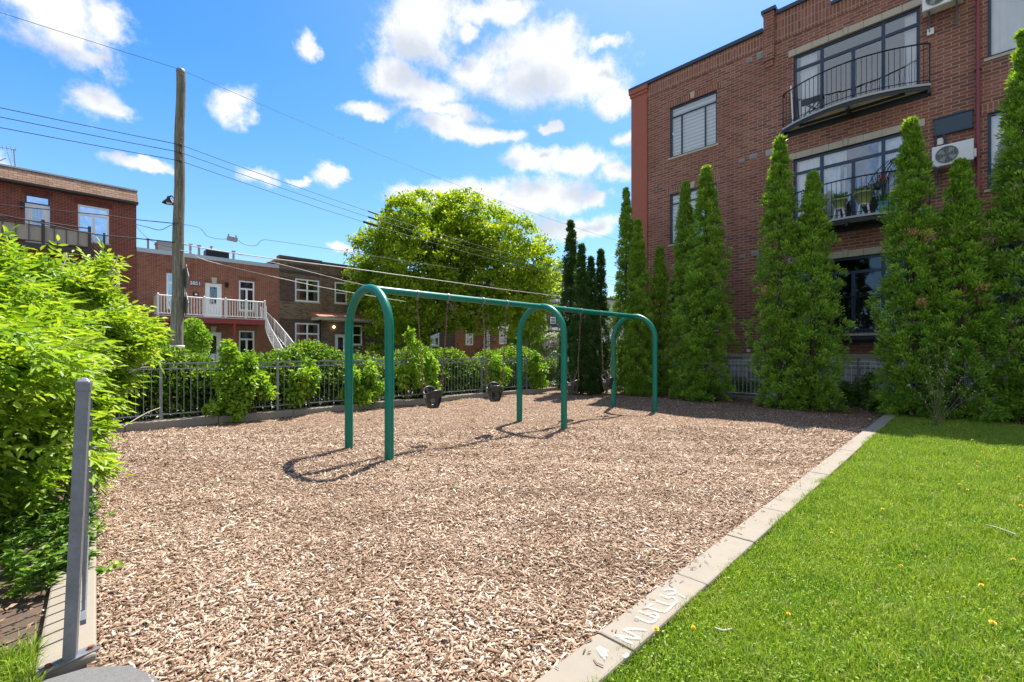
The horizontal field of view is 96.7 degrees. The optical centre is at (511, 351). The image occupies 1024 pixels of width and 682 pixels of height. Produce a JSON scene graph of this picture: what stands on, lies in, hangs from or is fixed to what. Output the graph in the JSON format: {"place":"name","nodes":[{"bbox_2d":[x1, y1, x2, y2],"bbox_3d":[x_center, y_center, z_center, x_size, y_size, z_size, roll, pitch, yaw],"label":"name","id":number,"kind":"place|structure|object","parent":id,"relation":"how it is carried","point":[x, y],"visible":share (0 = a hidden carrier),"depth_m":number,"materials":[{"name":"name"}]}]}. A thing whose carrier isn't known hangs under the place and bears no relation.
{"place":"outdoors","nodes":[
{"label":"outdoors","id":0,"kind":"place"},
{"bbox_2d":[0,469,59,655],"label":"planting bed","id":1,"kind":"object","parent":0,"point":[19,609],"depth_m":2.63,"materials":[{"name":"soil"}]},
{"bbox_2d":[0,487,57,677],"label":"leaf litter","id":2,"kind":"object","parent":1,"relation":"on","point":[28,626],"visible":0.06,"depth_m":2.59,"materials":[{"name":"brown plant"}]},
{"bbox_2d":[0,625,61,681],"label":"grass","id":3,"kind":"structure","parent":1,"relation":"on","point":[19,665],"depth_m":2.10,"materials":[{"name":"green plant"}]},
{"bbox_2d":[0,491,68,540],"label":"weed","id":4,"kind":"object","parent":1,"relation":"on","point":[58,506],"visible":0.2,"depth_m":3.77,"materials":[{"name":"green plant"}]},
{"bbox_2d":[0,510,99,566],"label":"weed","id":5,"kind":"object","parent":1,"relation":"on","point":[13,523],"visible":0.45,"depth_m":3.30,"materials":[{"name":"green plant"}]},
{"bbox_2d":[0,523,103,600],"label":"weed","id":6,"kind":"object","parent":1,"relation":"on","point":[49,566],"visible":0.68,"depth_m":2.81,"materials":[{"name":"green plant"}]},
{"bbox_2d":[1,493,102,541],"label":"weed","id":7,"kind":"object","parent":1,"relation":"on","point":[37,523],"visible":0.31,"depth_m":3.70,"materials":[{"name":"green plant"}]},
{"bbox_2d":[0,224,174,532],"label":"leafy shrub","id":8,"kind":"object","parent":1,"relation":"on","point":[50,348],"visible":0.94,"depth_m":3.79,"materials":[{"name":"green plant"}]},
{"bbox_2d":[42,665,158,681],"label":"path","id":9,"kind":"structure","parent":0,"point":[127,673],"depth_m":2.07,"materials":[{"name":"concrete"}]},
{"bbox_2d":[156,316,212,359],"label":"street tree","id":10,"kind":"object","parent":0,"point":[197,337],"visible":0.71,"depth_m":23.34,"materials":[{"name":"green plant"}]},
{"bbox_2d":[59,385,622,507],"bbox_3d":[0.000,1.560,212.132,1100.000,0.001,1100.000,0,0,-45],"label":"ground","id":11,"kind":"structure","parent":0,"point":[65,495],"depth_m":4.88,"materials":[{"name":"soil"}]},
{"bbox_2d":[35,448,96,681],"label":"kerb","id":12,"kind":"structure","parent":11,"relation":"on","point":[54,614],"depth_m":2.40,"materials":[{"name":"concrete"}]},
{"bbox_2d":[38,377,99,672],"bbox_3d":[-2.067,0.787,2.135,0.106,1.326,0.196,0,0,30],"label":"metal post","id":13,"kind":"object","parent":12,"relation":"on","point":[71,652],"visible":1,"depth_m":2.13,"materials":[{"name":"grey metal"}]},
{"bbox_2d":[80,364,96,625],"bbox_3d":[-4.842,0.780,5.227,0.104,1.340,7.989,0,0,-42],"label":"metal fence","id":14,"kind":"object","parent":12,"relation":"on","point":[89,492],"visible":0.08,"depth_m":2.72,"materials":[{"name":"grey metal"}]},
{"bbox_2d":[0,163,138,324],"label":"brick house","id":15,"kind":"structure","parent":11,"relation":"on","point":[23,187],"depth_m":23.40,"materials":[{"name":"brown brick"}]},
{"bbox_2d":[25,203,48,243],"bbox_3d":[-23.878,-6.319,22.904,0.833,2.090,0.080,0,0,-45],"label":"door","id":16,"kind":"structure","parent":15,"relation":"in","point":[31,214],"depth_m":22.86,"materials":[{"name":"glass"}]},
{"bbox_2d":[78,204,110,245],"bbox_3d":[-22.366,-6.739,24.335,1.348,1.970,0.115,0,0,-45],"label":"window","id":17,"kind":"structure","parent":15,"relation":"in","point":[99,224],"depth_m":24.38,"materials":[{"name":"glass"}]},
{"bbox_2d":[136,247,298,360],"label":"brick duplex","id":18,"kind":"structure","parent":11,"relation":"on","point":[240,307],"depth_m":28.36,"materials":[{"name":"brick"}]},
{"bbox_2d":[154,241,171,250],"bbox_3d":[-20.962,-5.937,27.404,0.796,1.081,1.300,0,0,-45],"label":"roof hatch","id":19,"kind":"object","parent":18,"relation":"on","point":[161,247],"visible":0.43,"depth_m":26.98,"materials":[{"name":"metal"}]},
{"bbox_2d":[165,273,171,309],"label":"window","id":20,"kind":"structure","parent":18,"relation":"in","point":[168,275],"depth_m":26.64,"materials":[{"name":"glass"}]},
{"bbox_2d":[203,249,228,257],"bbox_3d":[-18.628,-5.829,28.677,1.233,0.865,0.700,0,0,-45],"label":"roof box","id":21,"kind":"object","parent":18,"relation":"on","point":[206,252],"visible":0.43,"depth_m":28.38,"materials":[{"name":"black metal"}]},
{"bbox_2d":[238,280,254,312],"bbox_3d":[-17.234,-3.536,29.534,1.015,2.011,0.210,0,0,-45],"label":"window","id":22,"kind":"structure","parent":18,"relation":"in","point":[241,290],"depth_m":29.50,"materials":[{"name":"white glass"}]},
{"bbox_2d":[33,386,560,432],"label":"kerb","id":23,"kind":"structure","parent":11,"relation":"on","point":[144,425],"depth_m":10.35,"materials":[{"name":"grey concrete"}]},
{"bbox_2d":[281,355,323,408],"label":"sapling","id":24,"kind":"object","parent":23,"relation":"on","point":[308,375],"visible":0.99,"depth_m":10.74,"materials":[{"name":"green plant"}]},
{"bbox_2d":[98,356,568,419],"bbox_3d":[-2.800,0.772,13.124,16.200,1.215,0.100,0,0,-45],"label":"metal fence","id":25,"kind":"object","parent":23,"relation":"on","point":[277,405],"visible":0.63,"depth_m":10.85,"materials":[{"name":"black metal"}]},
{"bbox_2d":[353,359,383,406],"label":"sapling","id":26,"kind":"object","parent":23,"relation":"on","point":[369,372],"visible":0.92,"depth_m":11.84,"materials":[{"name":"green plant"}]},
{"bbox_2d":[395,326,424,399],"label":"sapling","id":27,"kind":"object","parent":23,"relation":"on","point":[403,371],"visible":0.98,"depth_m":12.73,"materials":[{"name":"green plant"}]},
{"bbox_2d":[421,350,441,392],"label":"sapling","id":28,"kind":"object","parent":23,"relation":"on","point":[431,366],"visible":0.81,"depth_m":13.25,"materials":[{"name":"green plant"}]},
{"bbox_2d":[267,255,454,357],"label":"brick house","id":29,"kind":"structure","parent":11,"relation":"on","point":[310,311],"depth_m":32.95,"materials":[{"name":"brown brick"}]},
{"bbox_2d":[294,278,319,303],"bbox_3d":[-14.522,-4.244,32.232,1.794,1.658,0.190,0,0,-45],"label":"window","id":30,"kind":"structure","parent":29,"relation":"in","point":[315,290],"depth_m":32.20,"materials":[{"name":"white glass"}]},
{"bbox_2d":[295,323,318,344],"bbox_3d":[-14.522,-1.191,32.232,1.794,1.579,0.190,0,0,-45],"label":"window","id":31,"kind":"structure","parent":29,"relation":"in","point":[315,333],"depth_m":32.21,"materials":[{"name":"white glass"}]},
{"bbox_2d":[334,282,347,304],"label":"window","id":32,"kind":"structure","parent":29,"relation":"in","point":[340,296],"depth_m":33.96,"materials":[{"name":"white glass"}]},
{"bbox_2d":[340,186,562,354],"bbox_3d":[-4.322,-5.381,33.039,17.191,13.883,10.358,0,0,4],"label":"maple tree","id":33,"kind":"object","parent":11,"relation":"on","point":[448,215],"visible":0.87,"depth_m":31.26,"materials":[{"name":"green plant"}]},
{"bbox_2d":[455,281,512,357],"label":"brick house","id":34,"kind":"structure","parent":11,"relation":"on","point":[470,344],"depth_m":43.20,"materials":[{"name":"red brick"}]},
{"bbox_2d":[464,264,577,356],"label":"brick house","id":35,"kind":"structure","parent":11,"relation":"on","point":[553,325],"depth_m":50.86,"materials":[{"name":"brown brick"}]},
{"bbox_2d":[551,297,624,351],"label":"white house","id":36,"kind":"structure","parent":11,"relation":"on","point":[611,301],"depth_m":59.56,"materials":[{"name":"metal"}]},
{"bbox_2d":[535,413,894,681],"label":"kerb","id":37,"kind":"structure","parent":11,"relation":"on","point":[578,665],"depth_m":2.73,"materials":[{"name":"concrete"}]},
{"bbox_2d":[726,376,761,395],"bbox_3d":[7.638,1.158,14.871,1.406,0.771,0.641,0,0,35],"label":"metal fence","id":38,"kind":"object","parent":11,"relation":"on","point":[739,385],"visible":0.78,"depth_m":14.85,"materials":[{"name":"black metal"}]},
{"bbox_2d":[623,390,992,414],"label":"kerb","id":39,"kind":"structure","parent":11,"relation":"on","point":[744,397],"depth_m":14.36,"materials":[{"name":"grey concrete"}]},
{"bbox_2d":[588,358,1004,404],"bbox_3d":[8.605,0.795,13.202,0.100,1.250,15.600,0,0,-45],"label":"metal fence","id":40,"kind":"object","parent":39,"relation":"on","point":[858,365],"visible":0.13,"depth_m":12.38,"materials":[{"name":"black metal"}]},
{"bbox_2d":[628,0,1023,410],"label":"apartment building","id":41,"kind":"structure","parent":11,"relation":"on","point":[875,73],"depth_m":14.26,"materials":[{"name":"brick"}]},
{"bbox_2d":[668,183,716,246],"bbox_3d":[6.680,-4.970,16.757,0.215,1.980,1.870,0,0,-45],"label":"window","id":42,"kind":"structure","parent":41,"relation":"in","point":[675,199],"depth_m":17.33,"materials":[{"name":"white glass"}]},
{"bbox_2d":[668,90,718,160],"bbox_3d":[6.680,-8.260,16.757,0.215,1.980,1.870,0,0,-45],"label":"window","id":43,"kind":"structure","parent":41,"relation":"in","point":[693,125],"depth_m":16.81,"materials":[{"name":"white glass"}]},
{"bbox_2d":[833,208,845,218],"bbox_3d":[9.518,-3.956,13.223,0.300,0.338,0.300,0,0,-45],"label":"stool","id":44,"kind":"object","parent":41,"relation":"on","point":[839,209],"visible":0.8,"depth_m":13.21,"materials":[{"name":"white plastic"}]},
{"bbox_2d":[828,191,848,208],"bbox_3d":[9.509,-4.371,13.236,0.698,0.482,0.547,0,0,-45],"label":"potted plant","id":45,"kind":"object","parent":44,"relation":"on","point":[838,202],"visible":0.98,"depth_m":13.12,"materials":[{"name":"green plant"}]},
{"bbox_2d":[794,7,919,120],"bbox_3d":[10.069,-8.235,13.460,0.155,2.230,2.985,0,0,-45],"label":"balcony door","id":46,"kind":"structure","parent":41,"relation":"in","point":[808,68],"depth_m":13.30,"materials":[{"name":"black glass"}]},
{"bbox_2d":[794,133,919,226],"bbox_3d":[10.069,-4.945,13.460,0.155,2.230,2.985,0,0,-45],"label":"balcony door","id":47,"kind":"structure","parent":41,"relation":"in","point":[834,163],"depth_m":13.69,"materials":[{"name":"black glass"}]},
{"bbox_2d":[794,251,919,332],"bbox_3d":[10.036,-1.655,13.426,0.060,2.230,2.985,0,0,-45],"label":"window","id":48,"kind":"structure","parent":41,"relation":"in","point":[865,272],"depth_m":13.29,"materials":[{"name":"black glass"}]},
{"bbox_2d":[857,203,870,214],"bbox_3d":[9.899,-3.956,12.799,0.300,0.338,0.300,0,0,-45],"label":"stool","id":49,"kind":"object","parent":41,"relation":"on","point":[863,205],"visible":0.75,"depth_m":12.78,"materials":[{"name":"white plastic"}]},
{"bbox_2d":[850,184,876,204],"bbox_3d":[9.871,-4.402,12.788,0.656,0.544,0.800,0,0,-45],"label":"potted plant","id":50,"kind":"object","parent":49,"relation":"on","point":[857,193],"visible":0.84,"depth_m":12.68,"materials":[{"name":"green plant"}]},
{"bbox_2d":[865,173,886,189],"bbox_3d":[10.012,-4.602,12.487,0.416,0.507,0.486,0,0,-19],"label":"hanging basket","id":51,"kind":"object","parent":41,"relation":"attached to","point":[877,185],"visible":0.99,"depth_m":12.39,"materials":[{"name":"green plant"}]},
{"bbox_2d":[867,157,938,205],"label":"potted palm","id":52,"kind":"object","parent":41,"relation":"on","point":[892,160],"visible":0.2,"depth_m":12.52,"materials":[{"name":"green plant"}]},
{"bbox_2d":[922,0,962,31],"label":"air conditioner","id":53,"kind":"object","parent":41,"relation":"attached to","point":[930,7],"visible":1,"depth_m":11.76,"materials":[{"name":"white plastic"}]},
{"bbox_2d":[933,108,973,137],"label":"wall panel","id":54,"kind":"structure","parent":41,"relation":"attached to","point":[954,123],"depth_m":11.79,"materials":[{"name":"grey metal"}]},
{"bbox_2d":[932,138,976,187],"bbox_3d":[11.310,-4.790,11.650,0.510,0.940,0.810,0,0,-45],"label":"air conditioner","id":55,"kind":"object","parent":41,"relation":"attached to","point":[943,156],"visible":0.87,"depth_m":11.51,"materials":[{"name":"white plastic"}]},
{"bbox_2d":[984,111,1022,192],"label":"window","id":56,"kind":"structure","parent":41,"relation":"in","point":[993,119],"depth_m":11.43,"materials":[{"name":"white glass"}]},
{"bbox_2d":[984,0,1023,61],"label":"window","id":57,"kind":"structure","parent":41,"relation":"in","point":[1004,17],"depth_m":11.35,"materials":[{"name":"white glass"}]},
{"bbox_2d":[987,241,1020,322],"bbox_3d":[12.475,-1.680,10.912,0.145,1.980,1.610,0,0,-45],"label":"window","id":58,"kind":"structure","parent":41,"relation":"in","point":[1004,296],"depth_m":11.20,"materials":[{"name":"black glass"}]},
{"bbox_2d":[0,0,831,297],"label":"sky","id":59,"kind":"structure","parent":0,"point":[525,103],"materials":[{"name":"blue"}]},
{"bbox_2d":[70,390,884,681],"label":"playground ground","id":60,"kind":"structure","parent":0,"point":[825,421],"depth_m":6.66,"materials":[{"name":"brown wood"}]},
{"bbox_2d":[94,560,123,574],"bbox_3d":[-2.767,1.467,3.074,0.163,0.073,0.219,0,0,27],"label":"weed","id":61,"kind":"object","parent":60,"relation":"on","point":[100,569],"visible":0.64,"depth_m":3.08,"materials":[{"name":"green plant"}]},
{"bbox_2d":[225,361,279,421],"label":"sapling","id":62,"kind":"object","parent":60,"relation":"on","point":[242,400],"visible":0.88,"depth_m":9.82,"materials":[{"name":"green plant"}]},
{"bbox_2d":[483,350,511,394],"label":"sapling","id":63,"kind":"object","parent":60,"relation":"on","point":[497,359],"visible":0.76,"depth_m":15.08,"materials":[{"name":"green plant"}]},
{"bbox_2d":[345,284,656,460],"bbox_3d":[0.536,0.339,9.262,7.588,2.622,1.334,0,0,-45],"label":"swing frame","id":64,"kind":"object","parent":60,"relation":"on","point":[379,292],"visible":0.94,"depth_m":7.29,"materials":[{"name":"green metal"}]},
{"bbox_2d":[416,299,447,408],"bbox_3d":[-1.294,0.045,7.431,0.558,1.762,0.308,0,0,-72],"label":"bucket swing","id":65,"kind":"object","parent":64,"relation":"hanging from","point":[429,393],"visible":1,"depth_m":7.34,"materials":[{"name":"rubber"}]},
{"bbox_2d":[482,307,506,401],"bbox_3d":[-0.318,0.045,8.408,0.574,1.762,0.283,0,0,-20],"label":"bucket swing","id":66,"kind":"object","parent":64,"relation":"hanging from","point":[494,388],"visible":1,"depth_m":8.32,"materials":[{"name":"rubber"}]},
{"bbox_2d":[563,313,580,392],"bbox_3d":[1.336,0.045,10.062,0.294,1.762,0.565,0,0,19],"label":"bucket swing","id":67,"kind":"object","parent":64,"relation":"hanging from","point":[572,386],"visible":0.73,"depth_m":9.98,"materials":[{"name":"rubber"}]},
{"bbox_2d":[600,318,614,389],"bbox_3d":[2.319,0.045,11.045,0.561,1.762,0.302,0,0,-72],"label":"bucket swing","id":68,"kind":"object","parent":64,"relation":"hanging from","point":[607,383],"visible":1,"depth_m":10.96,"materials":[{"name":"rubber"}]},
{"bbox_2d":[523,349,549,389],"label":"sapling","id":69,"kind":"object","parent":60,"relation":"on","point":[535,367],"visible":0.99,"depth_m":16.56,"materials":[{"name":"green plant"}]},
{"bbox_2d":[553,219,579,391],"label":"thuja tree","id":70,"kind":"object","parent":60,"relation":"on","point":[568,267],"visible":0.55,"depth_m":16.40,"materials":[{"name":"green plant"}]},
{"bbox_2d":[567,242,596,395],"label":"thuja tree","id":71,"kind":"object","parent":60,"relation":"on","point":[582,275],"visible":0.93,"depth_m":15.68,"materials":[{"name":"green plant"}]},
{"bbox_2d":[580,255,602,394],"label":"thuja tree","id":72,"kind":"object","parent":60,"relation":"on","point":[594,293],"visible":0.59,"depth_m":15.89,"materials":[{"name":"green plant"}]},
{"bbox_2d":[592,247,610,393],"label":"thuja tree","id":73,"kind":"object","parent":60,"relation":"on","point":[603,300],"visible":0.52,"depth_m":16.19,"materials":[{"name":"green plant"}]},
{"bbox_2d":[607,186,641,394],"bbox_3d":[4.036,-2.107,16.036,1.328,7.415,1.353,0,0,-45],"label":"thuja tree","id":74,"kind":"object","parent":60,"relation":"on","point":[625,222],"visible":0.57,"depth_m":15.93,"materials":[{"name":"green plant"}]},
{"bbox_2d":[620,217,658,396],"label":"thuja tree","id":75,"kind":"object","parent":60,"relation":"on","point":[634,384],"visible":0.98,"depth_m":15.33,"materials":[{"name":"green plant"}]},
{"bbox_2d":[642,245,675,396],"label":"thuja tree","id":76,"kind":"object","parent":60,"relation":"on","point":[659,296],"visible":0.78,"depth_m":15.41,"materials":[{"name":"green plant"}]},
{"bbox_2d":[663,180,703,398],"bbox_3d":[5.575,-1.960,14.686,1.305,7.120,1.320,0,0,-45],"label":"thuja tree","id":77,"kind":"object","parent":60,"relation":"on","point":[685,210],"visible":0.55,"depth_m":14.55,"materials":[{"name":"green plant"}]},
{"bbox_2d":[672,164,742,402],"bbox_3d":[5.918,-2.042,13.807,1.992,7.284,1.914,0,0,-45],"label":"thuja tree","id":78,"kind":"object","parent":60,"relation":"on","point":[706,200],"visible":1,"depth_m":13.54,"materials":[{"name":"green plant"}]},
{"bbox_2d":[739,134,813,409],"bbox_3d":[7.008,-2.072,12.066,1.688,7.343,1.772,0,0,-45],"label":"thuja tree","id":79,"kind":"object","parent":60,"relation":"on","point":[778,197],"visible":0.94,"depth_m":11.88,"materials":[{"name":"green plant"}]},
{"bbox_2d":[774,169,857,413],"bbox_3d":[7.650,-1.521,11.551,1.636,6.243,1.858,0,0,-45],"label":"thuja tree","id":80,"kind":"object","parent":60,"relation":"on","point":[811,245],"visible":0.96,"depth_m":11.37,"materials":[{"name":"green plant"}]},
{"bbox_2d":[830,380,856,404],"bbox_3d":[9.027,1.131,12.466,0.800,1.044,0.748,0,0,-45],"label":"garden plant","id":81,"kind":"object","parent":60,"relation":"on","point":[844,386],"visible":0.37,"depth_m":12.37,"materials":[{"name":"green plant"}]},
{"bbox_2d":[841,389,859,407],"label":"garden plant","id":82,"kind":"object","parent":60,"relation":"on","point":[848,402],"visible":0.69,"depth_m":12.15,"materials":[{"name":"green plant"}]},
{"bbox_2d":[848,371,882,407],"bbox_3d":[9.255,1.021,11.883,0.662,1.043,0.803,0,0,-15],"label":"garden plant","id":83,"kind":"object","parent":60,"relation":"on","point":[865,388],"visible":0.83,"depth_m":11.87,"materials":[{"name":"green plant"}]},
{"bbox_2d":[862,397,885,411],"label":"garden plant","id":84,"kind":"object","parent":60,"relation":"on","point":[870,403],"visible":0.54,"depth_m":11.17,"materials":[{"name":"green plant"}]},
{"bbox_2d":[505,313,548,352],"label":"street tree","id":85,"kind":"object","parent":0,"point":[528,339],"visible":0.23,"depth_m":39.57,"materials":[{"name":"green plant"}]},
{"bbox_2d":[587,413,1023,681],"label":"lawn","id":86,"kind":"structure","parent":0,"point":[873,461],"depth_m":2.77,"materials":[{"name":"green plant"}]},
{"bbox_2d":[907,334,994,425],"bbox_3d":[8.640,0.546,9.089,1.917,1.916,0.389,0,0,-6],"label":"young shrub","id":87,"kind":"object","parent":86,"relation":"on","point":[936,421],"visible":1,"depth_m":9.09,"materials":[{"name":"green plant"}]},
{"bbox_2d":[801,94,824,116],"bbox_3d":[9.033,-7.321,13.665,0.300,0.497,0.550,0,0,-45],"label":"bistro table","id":88,"kind":"object","parent":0,"point":[808,101],"visible":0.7,"depth_m":13.59,"materials":[{"name":"grey metal"}]},
{"bbox_2d":[899,411,1021,424],"bbox_3d":[15.235,1.496,6.198,2.590,0.001,15.220,0,0,-45],"label":"planting bed","id":89,"kind":"object","parent":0,"point":[1018,421],"depth_m":9.96,"materials":[{"name":"soil"}]},
{"bbox_2d":[864,115,958,419],"bbox_3d":[9.068,-1.881,10.394,1.635,7.010,1.728,0,0,-34],"label":"thuja tree","id":90,"kind":"object","parent":89,"relation":"on","point":[911,162],"visible":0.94,"depth_m":10.23,"materials":[{"name":"green plant"}]},
{"bbox_2d":[908,157,1015,422],"bbox_3d":[9.776,-1.316,9.905,1.700,5.833,1.763,0,0,-45],"label":"thuja tree","id":91,"kind":"object","parent":89,"relation":"on","point":[961,209],"visible":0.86,"depth_m":9.66,"materials":[{"name":"green plant"}]},
{"bbox_2d":[971,28,1023,423],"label":"thuja tree","id":92,"kind":"object","parent":89,"relation":"on","point":[1011,122],"visible":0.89,"depth_m":9.31,"materials":[{"name":"green plant"}]},
{"label":"hedge bed","id":93,"kind":"structure","parent":0,"visible":0},
{"bbox_2d":[200,338,259,418],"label":"sapling","id":94,"kind":"object","parent":93,"relation":"on","point":[232,374],"visible":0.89,"depth_m":9.61,"materials":[{"name":"green plant"}]},
{"bbox_2d":[31,338,559,428],"bbox_3d":[-5.216,0.616,11.921,19.811,1.944,1.778,0,0,-45],"label":"hedge","id":95,"kind":"object","parent":93,"relation":"on","point":[183,390],"visible":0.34,"depth_m":11.18,"materials":[{"name":"green plant"}]},
{"bbox_2d":[124,338,541,369],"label":"hedge shoots","id":96,"kind":"object","parent":95,"relation":"on","point":[341,354],"visible":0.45,"depth_m":11.95,"materials":[{"name":"green plant"}]},
{"bbox_2d":[336,364,363,407],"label":"sapling","id":97,"kind":"object","parent":93,"relation":"on","point":[357,375],"visible":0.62,"depth_m":11.62,"materials":[{"name":"green plant"}]},
{"label":"roadside verge","id":98,"kind":"structure","parent":0,"visible":0},
{"bbox_2d":[170,67,185,380],"bbox_3d":[-9.517,-3.171,12.941,0.382,9.753,0.408,0,0,-45],"label":"utility pole","id":99,"kind":"object","parent":98,"relation":"on","point":[177,301],"visible":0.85,"depth_m":12.85,"materials":[{"name":"brown wood"}]},
{"bbox_2d":[0,214,174,242],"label":"power line","id":100,"kind":"object","parent":99,"relation":"attached to","point":[84,232],"visible":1,"depth_m":11.46,"materials":[{"name":"black rubber"}]},
{"bbox_2d":[0,204,174,223],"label":"power line","id":101,"kind":"object","parent":99,"relation":"attached to","point":[84,213],"visible":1,"depth_m":11.46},
{"bbox_2d":[0,107,179,144],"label":"power line","id":102,"kind":"object","parent":99,"relation":"attached to","point":[89,126],"visible":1,"depth_m":11.47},
{"bbox_2d":[183,224,455,268],"bbox_3d":[-5.868,-3.445,16.423,9.984,0.345,0.100,0,0,-45],"label":"power line","id":103,"kind":"object","parent":99,"relation":"attached to","point":[233,239],"visible":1,"depth_m":14.01,"materials":[{"name":"metal"}]},
{"bbox_2d":[184,243,555,295],"bbox_3d":[-3.392,-3.024,18.942,17.042,0.126,0.032,0,0,-45],"label":"power line","id":104,"kind":"object","parent":99,"relation":"attached to","point":[350,268],"visible":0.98,"depth_m":16.26,"materials":[{"name":"black rubber"}]},
{"bbox_2d":[181,161,613,284],"bbox_3d":[4.072,-4.776,26.289,38.002,1.284,0.090,0,0,-45],"label":"power line","id":105,"kind":"object","parent":99,"relation":"attached to","point":[371,224],"visible":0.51,"depth_m":16.75,"materials":[{"name":"black rubber"}]},
{"bbox_2d":[183,153,616,281],"bbox_3d":[4.074,-5.001,26.291,38.002,1.273,0.060,0,0,-45],"label":"power line","id":106,"kind":"object","parent":99,"relation":"attached to","point":[358,213],"visible":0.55,"depth_m":16.76,"materials":[{"name":"black rubber"}]},
{"bbox_2d":[182,145,619,278],"bbox_3d":[4.076,-5.219,26.291,38.002,1.277,0.060,0,0,-45],"label":"power line","id":107,"kind":"object","parent":99,"relation":"attached to","point":[360,208],"visible":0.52,"depth_m":16.62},
{"bbox_2d":[187,72,614,239],"bbox_3d":[4.011,-7.537,26.385,38.001,0.960,0.012,0,0,-45],"label":"power line","id":108,"kind":"object","parent":99,"relation":"attached to","point":[370,150],"visible":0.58,"depth_m":16.67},
{"label":"road","id":109,"kind":"structure","parent":0,"visible":0},
{"bbox_2d":[529,331,560,355],"bbox_3d":[2.316,0.116,28.313,2.590,2.769,2.380,0,0,-45],"label":"lilac bush","id":110,"kind":"object","parent":109,"relation":"on","point":[548,344],"visible":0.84,"depth_m":27.72,"materials":[{"name":"green plant"}]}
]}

